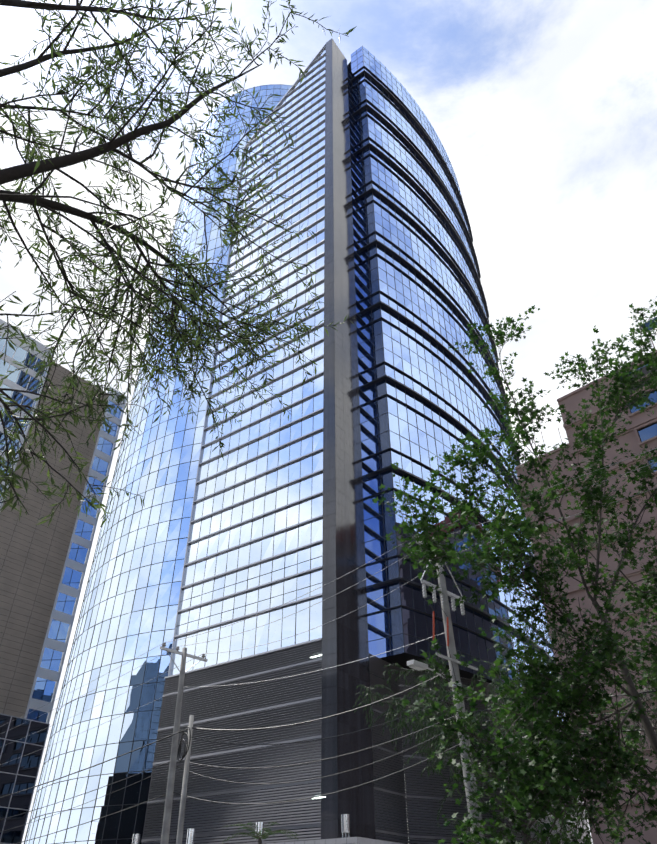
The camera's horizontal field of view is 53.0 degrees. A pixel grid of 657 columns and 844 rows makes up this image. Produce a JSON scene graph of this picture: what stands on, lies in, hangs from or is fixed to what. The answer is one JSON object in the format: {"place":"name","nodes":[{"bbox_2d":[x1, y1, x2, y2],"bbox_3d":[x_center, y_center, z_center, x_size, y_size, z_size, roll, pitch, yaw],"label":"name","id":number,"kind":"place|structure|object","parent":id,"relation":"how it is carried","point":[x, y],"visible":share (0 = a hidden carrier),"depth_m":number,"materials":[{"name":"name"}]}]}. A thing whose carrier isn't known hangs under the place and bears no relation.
{"place":"outdoors","nodes":[
{"label":"outdoors","id":0,"kind":"place"},
{"bbox_2d":[24,84,293,843],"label":"curved glass facade","id":1,"kind":"structure","parent":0,"point":[133,791],"depth_m":67.21,"materials":[{"name":"blue glass"}]},
{"bbox_2d":[0,0,356,527],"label":"tree","id":2,"kind":"object","parent":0,"point":[190,332],"depth_m":6.68,"materials":[{"name":"green plant"}]},
{"bbox_2d":[222,822,298,843],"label":"palm","id":3,"kind":"object","parent":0,"point":[266,832],"depth_m":35.35,"materials":[{"name":"green plant"}]},
{"bbox_2d":[0,0,656,843],"label":"sky","id":4,"kind":"structure","parent":0,"point":[543,113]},
{"bbox_2d":[266,837,401,843],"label":"ledge","id":5,"kind":"object","parent":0,"point":[354,840],"visible":1,"depth_m":37.88,"materials":[{"name":"grey concrete"}]},
{"bbox_2d":[132,814,349,843],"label":"light fixtures","id":6,"kind":"object","parent":5,"relation":"on","point":[345,823],"visible":0.83,"depth_m":41.59,"materials":[{"name":"silver metal"}]},
{"bbox_2d":[321,39,375,838],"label":"concrete column","id":7,"kind":"structure","parent":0,"point":[344,639],"depth_m":57.94,"materials":[{"name":"grey concrete"}]},
{"bbox_2d":[363,47,564,720],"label":"glass facade","id":8,"kind":"structure","parent":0,"point":[407,597],"depth_m":81.48,"materials":[{"name":"blue glass"}]},
{"bbox_2d":[348,45,551,692],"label":"window mullions","id":9,"kind":"object","parent":8,"relation":"attached to","point":[349,66],"visible":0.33,"depth_m":84.21,"materials":[{"name":"grey"}]},
{"bbox_2d":[347,65,553,662],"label":"facade bands","id":10,"kind":"object","parent":8,"relation":"attached to","point":[431,338],"visible":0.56,"depth_m":91.79,"materials":[{"name":"black metal"}]},
{"bbox_2d":[353,609,656,843],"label":"dark tree","id":11,"kind":"object","parent":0,"point":[437,742],"depth_m":21.47,"materials":[{"name":"green plant"}]},
{"bbox_2d":[371,299,656,843],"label":"tree","id":12,"kind":"object","parent":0,"point":[560,753],"depth_m":13.75,"materials":[{"name":"green plant"}]},
{"bbox_2d":[515,317,656,843],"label":"beige building","id":13,"kind":"structure","parent":0,"point":[642,430],"depth_m":53.65,"materials":[{"name":"brick"}]},
{"label":"ground","id":14,"kind":"structure","parent":0,"visible":0},
{"bbox_2d":[0,713,49,843],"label":"dark glass block","id":15,"kind":"structure","parent":14,"relation":"on","point":[19,774],"depth_m":45.63,"materials":[{"name":"black"}]},
{"bbox_2d":[0,319,126,722],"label":"neighbour building","id":16,"kind":"structure","parent":14,"relation":"on","point":[43,567],"depth_m":80.24,"materials":[{"name":"concrete"}]},
{"bbox_2d":[24,84,292,843],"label":"window mullions","id":17,"kind":"object","parent":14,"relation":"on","point":[152,710],"visible":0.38,"depth_m":69.09,"materials":[{"name":"grey metal"}]},
{"bbox_2d":[160,543,484,843],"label":"utility poles","id":18,"kind":"object","parent":14,"relation":"on","point":[445,607],"visible":0.77,"depth_m":18.74,"materials":[{"name":"grey wood"}]},
{"bbox_2d":[160,536,477,780],"bbox_3d":[-1.964,8.460,20.884,3.983,6.521,13.815,29,-46,-33],"label":"utility pole hardware","id":19,"kind":"object","parent":18,"relation":"attached to","point":[416,665],"visible":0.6,"depth_m":18.09,"materials":[{"name":"grey metal"}]},
{"bbox_2d":[0,448,656,843],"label":"overhead wires","id":20,"kind":"object","parent":18,"relation":"hanging from","point":[300,722],"visible":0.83,"depth_m":19.69,"materials":[{"name":"silver metal"}]},
{"bbox_2d":[141,638,591,843],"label":"tower podium louvres","id":21,"kind":"object","parent":14,"relation":"on","point":[288,700],"visible":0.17,"depth_m":50.98,"materials":[{"name":"grey metal"}]},
{"bbox_2d":[168,44,325,675],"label":"window mullions","id":22,"kind":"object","parent":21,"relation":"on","point":[266,122],"depth_m":72.74,"materials":[{"name":"grey metal"}]},
{"bbox_2d":[171,48,325,674],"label":"glass facade","id":23,"kind":"structure","parent":21,"relation":"on","point":[309,532],"depth_m":66.91,"materials":[{"name":"blue glass"}]},
{"bbox_2d":[347,46,403,657],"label":"window strip","id":24,"kind":"object","parent":21,"relation":"on","point":[381,621],"visible":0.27,"depth_m":68.57,"materials":[{"name":"blue glass"}]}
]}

